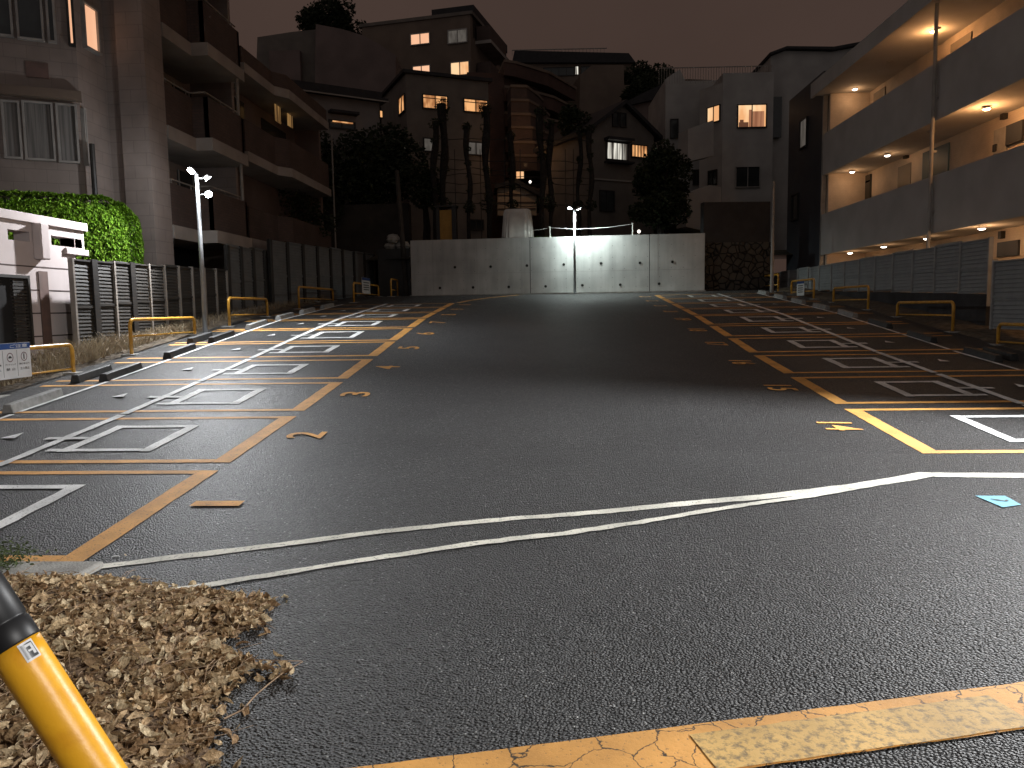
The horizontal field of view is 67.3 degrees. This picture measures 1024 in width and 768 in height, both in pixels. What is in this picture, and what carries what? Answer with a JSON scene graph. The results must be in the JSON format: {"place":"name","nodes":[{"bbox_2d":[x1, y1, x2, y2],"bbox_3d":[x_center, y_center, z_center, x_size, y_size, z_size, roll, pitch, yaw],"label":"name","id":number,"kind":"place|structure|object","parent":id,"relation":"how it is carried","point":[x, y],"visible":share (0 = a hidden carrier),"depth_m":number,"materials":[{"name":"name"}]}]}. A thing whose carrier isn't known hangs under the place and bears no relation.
{"place":"outdoors","nodes":[
{"label":"outdoors","id":0,"kind":"place"},
{"bbox_2d":[0,290,1023,564],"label":"parking lot","id":1,"kind":"structure","parent":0,"point":[512,404],"depth_m":9.50,"materials":[{"name":"asphalt"}]},
{"bbox_2d":[2,388,63,413],"bbox_3d":[-6.668,0.230,10.738,0.164,0.230,1.080,-1,6,3],"label":"wheel stop","id":2,"kind":"object","parent":1,"relation":"on","point":[27,402],"visible":1,"depth_m":10.60,"materials":[{"name":"concrete"}]},
{"bbox_2d":[0,343,80,397],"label":"barrier","id":3,"kind":"object","parent":1,"relation":"on","point":[72,356],"visible":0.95,"depth_m":12.85,"materials":[{"name":"yellow metal"}]},
{"bbox_2d":[0,342,31,379],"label":"notice board","id":4,"kind":"object","parent":3,"relation":"attached to","point":[15,360],"visible":1,"depth_m":11.68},
{"bbox_2d":[0,208,88,357],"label":"boundary wall","id":5,"kind":"structure","parent":1,"relation":"on","point":[35,303],"depth_m":13.93,"materials":[{"name":"paint"}]},
{"bbox_2d":[0,189,144,263],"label":"clipped hedge","id":6,"kind":"object","parent":1,"relation":"on","point":[108,237],"visible":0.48,"depth_m":17.16,"materials":[{"name":"green plant"}]},
{"bbox_2d":[70,365,111,382],"bbox_3d":[-6.967,-0.174,12.771,0.164,0.223,0.950,-1,6,3],"label":"wheel stop","id":7,"kind":"object","parent":1,"relation":"on","point":[87,375],"visible":0.89,"depth_m":12.61,"materials":[{"name":"concrete"}]},
{"bbox_2d":[99,362,142,381],"bbox_3d":[-6.540,-0.208,12.891,0.164,0.237,1.080,-1,6,3],"label":"wheel stop","id":8,"kind":"object","parent":1,"relation":"on","point":[117,372],"visible":1,"depth_m":12.74,"materials":[{"name":"concrete"}]},
{"bbox_2d":[0,470,243,560],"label":"painted bay","id":9,"kind":"object","parent":1,"relation":"on","point":[97,543],"visible":0.94,"depth_m":6.45,"materials":[{"name":"orange paint"}]},
{"bbox_2d":[0,0,251,268],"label":"apartment building","id":10,"kind":"structure","parent":1,"relation":"on","point":[129,104],"depth_m":18.75,"materials":[{"name":"concrete"}]},
{"bbox_2d":[0,0,13,38],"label":"window","id":11,"kind":"structure","parent":10,"relation":"in","point":[6,17],"depth_m":16.89,"materials":[{"name":"metal"}]},
{"bbox_2d":[0,99,23,159],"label":"window","id":12,"kind":"structure","parent":10,"relation":"in","point":[10,109],"depth_m":17.10,"materials":[{"name":"glass"}]},
{"bbox_2d":[15,0,44,42],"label":"window","id":13,"kind":"structure","parent":10,"relation":"in","point":[29,13],"depth_m":17.09,"materials":[{"name":"glass"}]},
{"bbox_2d":[21,100,56,161],"bbox_3d":[-10.636,-5.686,17.307,0.600,1.302,0.120,-4,6,-25],"label":"window","id":14,"kind":"structure","parent":10,"relation":"in","point":[37,116],"depth_m":17.33,"materials":[{"name":"glass"}]},
{"bbox_2d":[45,0,56,43],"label":"window","id":15,"kind":"structure","parent":10,"relation":"in","point":[49,4],"depth_m":17.24,"materials":[{"name":"metal"}]},
{"bbox_2d":[55,102,80,163],"bbox_3d":[-10.127,-5.711,17.547,0.427,1.322,0.120,-4,6,-25],"label":"window","id":16,"kind":"structure","parent":10,"relation":"in","point":[66,114],"depth_m":17.57,"materials":[{"name":"glass"}]},
{"bbox_2d":[65,0,75,46],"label":"window","id":17,"kind":"structure","parent":10,"relation":"in","point":[69,3],"depth_m":17.39,"materials":[{"name":"orange"}]},
{"bbox_2d":[80,108,89,165],"bbox_3d":[-9.839,-5.699,17.763,0.120,1.299,0.101,-1,6,3],"label":"window","id":18,"kind":"structure","parent":10,"relation":"in","point":[83,115],"depth_m":17.73,"materials":[{"name":"glass"}]},
{"bbox_2d":[80,0,102,55],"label":"window","id":19,"kind":"structure","parent":10,"relation":"in","point":[89,14],"depth_m":18.04,"materials":[{"name":"glass"}]},
{"bbox_2d":[120,316,198,355],"bbox_3d":[-7.369,-1.040,16.364,0.280,0.764,3.038,-1,6,3],"label":"barrier","id":20,"kind":"object","parent":1,"relation":"on","point":[131,320],"visible":0.95,"depth_m":15.76,"materials":[{"name":"yellow metal"}]},
{"bbox_2d":[0,414,326,465],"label":"painted bay","id":21,"kind":"object","parent":1,"relation":"on","point":[249,443],"visible":1,"depth_m":8.68,"materials":[{"name":"orange paint"}]},
{"bbox_2d":[0,298,329,392],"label":"verge","id":22,"kind":"structure","parent":1,"relation":"on","point":[28,382],"depth_m":15.87,"materials":[{"name":"plant"}]},
{"bbox_2d":[67,258,228,351],"bbox_3d":[-8.037,-1.650,17.896,0.220,2.350,6.947,-1,6,3],"label":"louvre fence","id":23,"kind":"object","parent":22,"relation":"on","point":[111,297],"visible":0.79,"depth_m":16.45,"materials":[{"name":"grey metal"}]},
{"bbox_2d":[0,296,325,386],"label":"dead weeds","id":24,"kind":"object","parent":22,"relation":"on","point":[47,361],"visible":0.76,"depth_m":14.65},
{"bbox_2d":[223,243,269,312],"bbox_3d":[-7.797,-2.909,22.752,0.220,2.329,2.928,-1,6,3],"label":"louvre fence","id":25,"kind":"object","parent":22,"relation":"on","point":[245,267],"visible":0.77,"depth_m":22.59,"materials":[{"name":"grey metal"}]},
{"bbox_2d":[277,188,338,236],"bbox_3d":[-8.570,-5.613,31.011,2.792,5.387,2.780,-6,8,-42],"label":"tree","id":26,"kind":"object","parent":22,"relation":"on","point":[314,219],"visible":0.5,"depth_m":30.70,"materials":[{"name":"green plant"}]},
{"bbox_2d":[0,382,369,413],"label":"painted bay","id":27,"kind":"object","parent":1,"relation":"on","point":[314,398],"visible":1,"depth_m":10.91,"materials":[{"name":"orange paint"}]},
{"bbox_2d":[187,167,212,333],"bbox_3d":[-7.063,-3.018,17.616,0.403,3.763,0.484,-1,6,3],"label":"lamp post","id":28,"kind":"object","parent":1,"relation":"on","point":[191,170],"visible":0.97,"depth_m":17.63,"materials":[{"name":"metal"}]},
{"bbox_2d":[55,359,399,381],"bbox_3d":[-4.632,-0.266,13.206,5.420,0.225,2.110,-1,6,3],"label":"painted bay","id":29,"kind":"object","parent":1,"relation":"on","point":[351,371],"visible":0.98,"depth_m":13.03,"materials":[{"name":"orange paint"}]},
{"bbox_2d":[221,297,271,326],"bbox_3d":[-6.967,-1.905,20.415,0.280,0.784,2.922,-1,6,3],"label":"barrier","id":30,"kind":"object","parent":1,"relation":"on","point":[241,298],"visible":0.91,"depth_m":19.80,"materials":[{"name":"yellow metal"}]},
{"bbox_2d":[127,341,418,358],"bbox_3d":[-4.529,-0.697,15.255,5.420,0.228,2.040,-1,6,3],"label":"painted bay","id":31,"kind":"object","parent":1,"relation":"on","point":[382,348],"visible":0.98,"depth_m":15.07,"materials":[{"name":"orange paint"}]},
{"bbox_2d":[233,45,335,297],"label":"apartment building","id":32,"kind":"structure","parent":1,"relation":"on","point":[284,117],"depth_m":27.67,"materials":[{"name":"concrete"}]},
{"bbox_2d":[176,328,433,342],"bbox_3d":[-4.432,-1.106,17.197,5.420,0.236,2.230,-1,6,3],"label":"painted bay","id":33,"kind":"object","parent":1,"relation":"on","point":[404,331],"visible":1,"depth_m":17.00,"materials":[{"name":"orange paint"}]},
{"bbox_2d":[267,239,375,304],"bbox_3d":[-6.806,-3.863,28.974,0.220,2.648,9.587,0,6,10],"label":"louvre fence","id":34,"kind":"object","parent":1,"relation":"on","point":[292,267],"visible":0.81,"depth_m":27.54,"materials":[{"name":"grey metal"}]},
{"bbox_2d":[218,318,444,329],"bbox_3d":[-4.333,-1.512,19.189,5.420,0.208,2.100,-1,6,3],"label":"painted bay","id":35,"kind":"object","parent":1,"relation":"on","point":[416,323],"visible":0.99,"depth_m":19.03,"materials":[{"name":"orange paint"}]},
{"bbox_2d":[323,203,411,296],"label":"retaining wall","id":36,"kind":"structure","parent":1,"relation":"on","point":[367,228],"depth_m":36.84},
{"bbox_2d":[395,170,409,295],"bbox_3d":[-4.553,-6.058,32.032,0.490,5.537,0.240,-1,6,3],"label":"utility pole","id":37,"kind":"object","parent":1,"relation":"on","point":[402,243],"visible":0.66,"depth_m":31.95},
{"bbox_2d":[410,233,704,294],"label":"retaining wall","id":38,"kind":"structure","parent":1,"relation":"on","point":[648,262],"depth_m":30.72,"materials":[{"name":"concrete"}]},
{"bbox_2d":[410,290,705,295],"bbox_3d":[1.733,-3.577,30.654,11.706,0.100,0.330,0,6,5],"label":"gutter","id":39,"kind":"object","parent":1,"relation":"on","point":[577,292],"visible":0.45,"depth_m":30.38,"materials":[{"name":"concrete"}]},
{"bbox_2d":[100,472,1023,568],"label":"painted line","id":40,"kind":"object","parent":1,"relation":"on","point":[907,477],"visible":0.99,"depth_m":6.02,"materials":[{"name":"beige paint"}]},
{"bbox_2d":[700,202,770,290],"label":"stone wall","id":41,"kind":"structure","parent":1,"relation":"on","point":[737,247],"depth_m":30.81,"materials":[{"name":"stone"}]},
{"bbox_2d":[770,181,774,292],"bbox_3d":[9.736,-5.411,28.749,0.150,4.234,0.150,-1,6,3],"label":"pole","id":42,"kind":"object","parent":1,"relation":"on","point":[772,259],"visible":0.79,"depth_m":28.74,"materials":[{"name":"metal"}]},
{"bbox_2d":[676,312,901,324],"bbox_3d":[6.899,-1.693,19.820,5.350,0.232,2.170,-1,6,3],"label":"painted bay","id":43,"kind":"object","parent":1,"relation":"on","point":[704,320],"visible":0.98,"depth_m":19.71,"materials":[{"name":"orange paint"}]},
{"bbox_2d":[690,322,929,335],"bbox_3d":[6.800,-1.275,17.824,5.350,0.226,2.070,-1,6,3],"label":"painted bay","id":44,"kind":"object","parent":1,"relation":"on","point":[720,330],"visible":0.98,"depth_m":17.76,"materials":[{"name":"orange paint"}]},
{"bbox_2d":[707,334,982,351],"bbox_3d":[6.698,-0.844,15.794,5.350,0.242,2.160,-1,6,3],"label":"painted bay","id":45,"kind":"object","parent":1,"relation":"on","point":[743,345],"visible":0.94,"depth_m":15.69,"materials":[{"name":"orange paint"}]},
{"bbox_2d":[729,351,1023,372],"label":"painted bay","id":46,"kind":"object","parent":1,"relation":"on","point":[775,365],"visible":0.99,"depth_m":13.49,"materials":[{"name":"orange paint"}]},
{"bbox_2d":[764,374,1023,403],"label":"painted bay","id":47,"kind":"object","parent":1,"relation":"on","point":[820,391],"visible":1,"depth_m":11.24,"materials":[{"name":"orange paint"}]},
{"bbox_2d":[774,286,1023,351],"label":"verge","id":48,"kind":"structure","parent":1,"relation":"on","point":[978,331],"depth_m":18.51,"materials":[{"name":"concrete"}]},
{"bbox_2d":[989,258,1023,329],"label":"louvre fence","id":49,"kind":"object","parent":48,"relation":"on","point":[1007,293],"visible":0.98,"depth_m":15.96,"materials":[{"name":"metal"}]},
{"bbox_2d":[786,0,1023,293],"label":"apartment building","id":50,"kind":"structure","parent":1,"relation":"on","point":[957,175],"depth_m":22.87,"materials":[{"name":"concrete"}]},
{"bbox_2d":[897,162,911,187],"bbox_3d":[13.283,-7.055,26.057,0.037,0.702,0.922,-1,6,3],"label":"door","id":51,"kind":"structure","parent":50,"relation":"in","point":[904,172],"depth_m":26.00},
{"bbox_2d":[922,142,949,179],"bbox_3d":[13.171,-6.775,23.947,0.047,1.116,1.621,-1,6,3],"label":"door","id":52,"kind":"structure","parent":50,"relation":"in","point":[941,158],"depth_m":23.70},
{"bbox_2d":[993,126,1007,154],"bbox_3d":[12.987,-6.401,20.446,0.057,0.773,0.597,-1,6,3],"label":"door","id":53,"kind":"structure","parent":50,"relation":"in","point":[999,134],"depth_m":20.41,"materials":[{"name":"metal"}]},
{"bbox_2d":[997,240,1019,256],"bbox_3d":[13.003,-3.546,20.170,0.057,0.387,0.929,-1,6,3],"label":"window","id":54,"kind":"structure","parent":50,"relation":"in","point":[1007,248],"depth_m":20.10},
{"bbox_2d":[1005,119,1023,145],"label":"window","id":55,"kind":"structure","parent":50,"relation":"in","point":[1014,131],"depth_m":19.74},
{"bbox_2d":[820,291,989,325],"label":"retaining wall","id":56,"kind":"structure","parent":1,"relation":"on","point":[972,307],"depth_m":18.96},
{"bbox_2d":[774,237,993,305],"bbox_3d":[11.008,-3.331,25.449,0.095,1.545,16.961,-1,6,3],"label":"louvre fence","id":57,"kind":"object","parent":56,"relation":"on","point":[959,267],"visible":0.88,"depth_m":20.49,"materials":[{"name":"metal"}]},
{"bbox_2d":[817,405,1023,452],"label":"painted bay","id":58,"kind":"object","parent":1,"relation":"on","point":[897,434],"visible":1,"depth_m":9.03,"materials":[{"name":"yellow paint"}]},
{"bbox_2d":[891,300,960,332],"bbox_3d":[9.803,-1.609,18.351,0.280,0.744,3.085,-1,6,3],"label":"barrier","id":59,"kind":"object","parent":1,"relation":"on","point":[932,302],"visible":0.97,"depth_m":17.78,"materials":[{"name":"yellow metal"}]},
{"bbox_2d":[962,347,1002,361],"bbox_3d":[8.479,-0.535,13.877,0.164,0.220,1.050,-1,6,3],"label":"wheel stop","id":60,"kind":"object","parent":1,"relation":"on","point":[986,355],"visible":1,"depth_m":13.74,"materials":[{"name":"concrete"}]},
{"bbox_2d":[92,476,1023,767],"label":"road","id":61,"kind":"structure","parent":0,"point":[882,592],"depth_m":3.95,"materials":[{"name":"asphalt"}]},
{"bbox_2d":[0,561,103,576],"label":"kerb","id":62,"kind":"structure","parent":61,"relation":"on","point":[82,567],"depth_m":5.03,"materials":[{"name":"concrete"}]},
{"bbox_2d":[0,533,56,571],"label":"weed clump","id":63,"kind":"object","parent":62,"relation":"on","point":[14,560],"visible":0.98,"depth_m":5.09,"materials":[{"name":"green plant"}]},
{"bbox_2d":[0,570,127,767],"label":"bollard","id":64,"kind":"object","parent":61,"relation":"on","point":[52,704],"visible":1,"depth_m":1.83,"materials":[{"name":"yellow"}]},
{"bbox_2d":[0,561,287,767],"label":"leaf pile","id":65,"kind":"object","parent":61,"relation":"on","point":[152,670],"visible":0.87,"depth_m":3.45,"materials":[{"name":"plant"}]},
{"bbox_2d":[124,554,294,743],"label":"scattered leaves","id":66,"kind":"object","parent":61,"relation":"on","point":[286,666],"visible":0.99,"depth_m":3.43,"materials":[{"name":"brown plant"}]},
{"bbox_2d":[166,484,876,588],"bbox_3d":[0.478,1.063,5.638,5.797,0.074,0.208,-3,6,-21],"label":"painted line","id":67,"kind":"object","parent":61,"relation":"on","point":[406,553],"visible":0.94,"depth_m":5.46,"materials":[{"name":"beige paint"}]},
{"bbox_2d":[351,681,1023,767],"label":"road edge strip","id":68,"kind":"object","parent":61,"relation":"on","point":[764,740],"visible":1,"depth_m":2.86,"materials":[{"name":"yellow paint"}]},
{"bbox_2d":[229,0,907,272],"label":"sky","id":69,"kind":"structure","parent":0,"point":[675,33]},
{"bbox_2d":[366,250,792,260],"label":"hillside","id":70,"kind":"structure","parent":0,"point":[776,252],"depth_m":33.20,"materials":[{"name":"soil"}]},
{"bbox_2d":[294,0,355,31],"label":"tree","id":71,"kind":"object","parent":70,"relation":"on","point":[338,15],"visible":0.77,"depth_m":63.06,"materials":[{"name":"green plant"}]},
{"bbox_2d":[257,24,401,134],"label":"apartment building","id":72,"kind":"structure","parent":70,"relation":"on","point":[323,54],"depth_m":52.89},
{"bbox_2d":[291,79,388,204],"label":"house","id":73,"kind":"structure","parent":70,"relation":"on","point":[348,108],"depth_m":37.84,"materials":[{"name":"grey concrete"}]},
{"bbox_2d":[320,130,370,227],"bbox_3d":[-8.885,-8.508,37.747,4.895,7.634,3.894,-5,7,-38],"label":"tree","id":74,"kind":"object","parent":70,"relation":"on","point":[338,186],"visible":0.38,"depth_m":36.74,"materials":[{"name":"green plant"}]},
{"bbox_2d":[333,121,429,203],"bbox_3d":[-6.837,-9.280,38.779,5.161,7.904,4.988,-5,7,-34],"label":"tree","id":75,"kind":"object","parent":70,"relation":"on","point":[388,157],"visible":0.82,"depth_m":37.48,"materials":[{"name":"green plant"}]},
{"bbox_2d":[400,162,445,239],"bbox_3d":[-4.120,-7.856,36.154,2.122,4.906,1.738,-1,6,3],"label":"tree","id":76,"kind":"object","parent":70,"relation":"on","point":[423,179],"visible":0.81,"depth_m":35.73,"materials":[{"name":"green plant"}]},
{"bbox_2d":[425,118,441,239],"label":"pruned tree","id":77,"kind":"object","parent":70,"relation":"on","point":[434,141],"visible":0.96,"depth_m":35.34,"materials":[{"name":"brown plant"}]},
{"bbox_2d":[359,5,508,74],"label":"apartment building","id":78,"kind":"structure","parent":70,"relation":"on","point":[461,40],"depth_m":60.89,"materials":[{"name":"concrete"}]},
{"bbox_2d":[447,28,467,44],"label":"window","id":79,"kind":"structure","parent":78,"relation":"in","point":[455,36],"depth_m":60.09,"materials":[{"name":"glass"}]},
{"bbox_2d":[381,69,492,240],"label":"house","id":80,"kind":"structure","parent":70,"relation":"on","point":[413,97],"depth_m":44.26,"materials":[{"name":"black"}]},
{"bbox_2d":[422,93,447,110],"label":"window","id":81,"kind":"structure","parent":80,"relation":"in","point":[429,101],"depth_m":43.52,"materials":[{"name":"orange"}]},
{"bbox_2d":[434,99,451,209],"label":"pruned tree","id":82,"kind":"object","parent":70,"relation":"on","point":[442,111],"visible":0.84,"depth_m":35.48,"materials":[{"name":"brown plant"}]},
{"bbox_2d":[435,205,458,239],"bbox_3d":[-2.893,-6.691,34.400,0.991,2.468,0.600,-1,6,3],"label":"shed door","id":83,"kind":"structure","parent":70,"relation":"on","point":[446,225],"depth_m":34.14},
{"bbox_2d":[461,121,475,238],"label":"pruned tree","id":84,"kind":"object","parent":70,"relation":"on","point":[469,205],"visible":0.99,"depth_m":34.99,"materials":[{"name":"brown plant"}]},
{"bbox_2d":[478,102,496,238],"bbox_3d":[-1.081,-9.205,35.384,0.814,7.228,0.829,-6,8,-43],"label":"pruned tree","id":85,"kind":"object","parent":70,"relation":"on","point":[485,137],"visible":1,"depth_m":35.20,"materials":[{"name":"brown plant"}]},
{"bbox_2d":[505,130,518,208],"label":"pruned tree","id":86,"kind":"object","parent":70,"relation":"on","point":[511,170],"visible":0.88,"depth_m":35.46,"materials":[{"name":"brown plant"}]},
{"bbox_2d":[436,138,588,238],"bbox_3d":[0.036,-8.659,36.017,7.510,5.777,0.138,-1,6,3],"label":"trellis","id":87,"kind":"object","parent":70,"relation":"on","point":[520,176],"visible":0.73,"depth_m":35.90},
{"bbox_2d":[494,171,539,219],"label":"porch house","id":88,"kind":"structure","parent":70,"relation":"on","point":[529,199],"depth_m":46.27,"materials":[{"name":"red brick"}]},
{"bbox_2d":[466,59,581,237],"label":"apartment building","id":89,"kind":"structure","parent":70,"relation":"on","point":[519,93],"depth_m":50.45,"materials":[{"name":"brick"}]},
{"bbox_2d":[533,106,550,236],"bbox_3d":[1.376,-9.074,34.958,0.780,6.974,0.757,-1,6,3],"label":"pruned tree","id":90,"kind":"object","parent":70,"relation":"on","point":[539,113],"visible":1,"depth_m":34.76,"materials":[{"name":"brown plant"}]},
{"bbox_2d":[544,118,557,236],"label":"pruned tree","id":91,"kind":"object","parent":70,"relation":"on","point":[550,141],"visible":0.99,"depth_m":35.10,"materials":[{"name":"brown plant"}]},
{"bbox_2d":[512,48,634,84],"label":"apartment building","id":92,"kind":"structure","parent":70,"relation":"on","point":[570,67],"depth_m":74.89,"materials":[{"name":"concrete"}]},
{"bbox_2d":[556,103,592,135],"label":"tree","id":93,"kind":"object","parent":70,"relation":"on","point":[572,114],"visible":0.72,"depth_m":42.32,"materials":[{"name":"green plant"}]},
{"bbox_2d":[572,125,584,235],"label":"pruned tree","id":94,"kind":"object","parent":70,"relation":"on","point":[580,130],"visible":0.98,"depth_m":35.34,"materials":[{"name":"brown plant"}]},
{"bbox_2d":[584,124,596,235],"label":"pruned tree","id":95,"kind":"object","parent":70,"relation":"on","point":[589,141],"visible":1,"depth_m":34.71,"materials":[{"name":"brown plant"}]},
{"bbox_2d":[533,99,662,236],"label":"house","id":96,"kind":"structure","parent":70,"relation":"on","point":[626,134],"depth_m":41.88,"materials":[{"name":"brown"}]},
{"bbox_2d":[599,190,614,211],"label":"window","id":97,"kind":"structure","parent":96,"relation":"in","point":[606,197],"depth_m":41.48,"materials":[{"name":"black glass"}]},
{"bbox_2d":[606,141,628,160],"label":"window","id":98,"kind":"structure","parent":96,"relation":"in","point":[614,150],"depth_m":41.52,"materials":[{"name":"white"}]},
{"bbox_2d":[619,72,664,99],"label":"tree","id":99,"kind":"object","parent":70,"relation":"on","point":[636,87],"visible":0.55,"depth_m":58.85,"materials":[{"name":"green plant"}]},
{"bbox_2d":[628,84,661,119],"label":"house","id":100,"kind":"structure","parent":70,"relation":"on","point":[640,103],"depth_m":53.87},
{"bbox_2d":[631,62,675,84],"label":"tree","id":101,"kind":"object","parent":70,"relation":"on","point":[665,72],"visible":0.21,"depth_m":62.90,"materials":[{"name":"green plant"}]},
{"bbox_2d":[627,190,692,233],"bbox_3d":[6.597,-6.880,34.248,2.738,3.410,2.368,-2,6,-12],"label":"tree","id":102,"kind":"object","parent":70,"relation":"on","point":[658,209],"visible":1,"depth_m":33.67,"materials":[{"name":"green plant"}]},
{"bbox_2d":[632,138,695,233],"bbox_3d":[6.879,-8.127,35.135,2.866,5.696,2.896,-1,6,3],"label":"tree","id":103,"kind":"object","parent":70,"relation":"on","point":[659,176],"visible":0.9,"depth_m":34.65,"materials":[{"name":"green plant"}]},
{"bbox_2d":[648,65,773,241],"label":"house","id":104,"kind":"structure","parent":70,"relation":"on","point":[719,132],"depth_m":38.56,"materials":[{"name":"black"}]},
{"bbox_2d":[735,166,760,187],"bbox_3d":[11.827,-10.388,38.598,1.240,1.045,0.120,-1,6,1],"label":"window","id":105,"kind":"structure","parent":104,"relation":"in","point":[745,176],"depth_m":38.62,"materials":[{"name":"glass"}]},
{"bbox_2d":[737,104,766,128],"bbox_3d":[11.950,-13.340,38.305,1.465,1.160,0.120,-1,6,1],"label":"window","id":106,"kind":"structure","parent":104,"relation":"in","point":[742,109],"depth_m":38.30,"materials":[{"name":"yellow"}]},
{"bbox_2d":[752,42,858,258],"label":"house","id":107,"kind":"structure","parent":70,"relation":"on","point":[796,70],"depth_m":39.03,"materials":[{"name":"grey concrete"}]},
{"bbox_2d":[568,65,704,117],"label":"building","id":108,"kind":"structure","parent":0,"point":[600,87],"depth_m":67.73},
{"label":"terrace grass","id":109,"kind":"object","parent":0,"visible":0},
{"bbox_2d":[502,209,533,237],"bbox_3d":[0.238,-6.544,31.591,1.317,1.180,1.039,-1,6,3],"label":"covered equipment","id":110,"kind":"object","parent":109,"relation":"on","point":[517,223],"visible":0.92,"depth_m":31.14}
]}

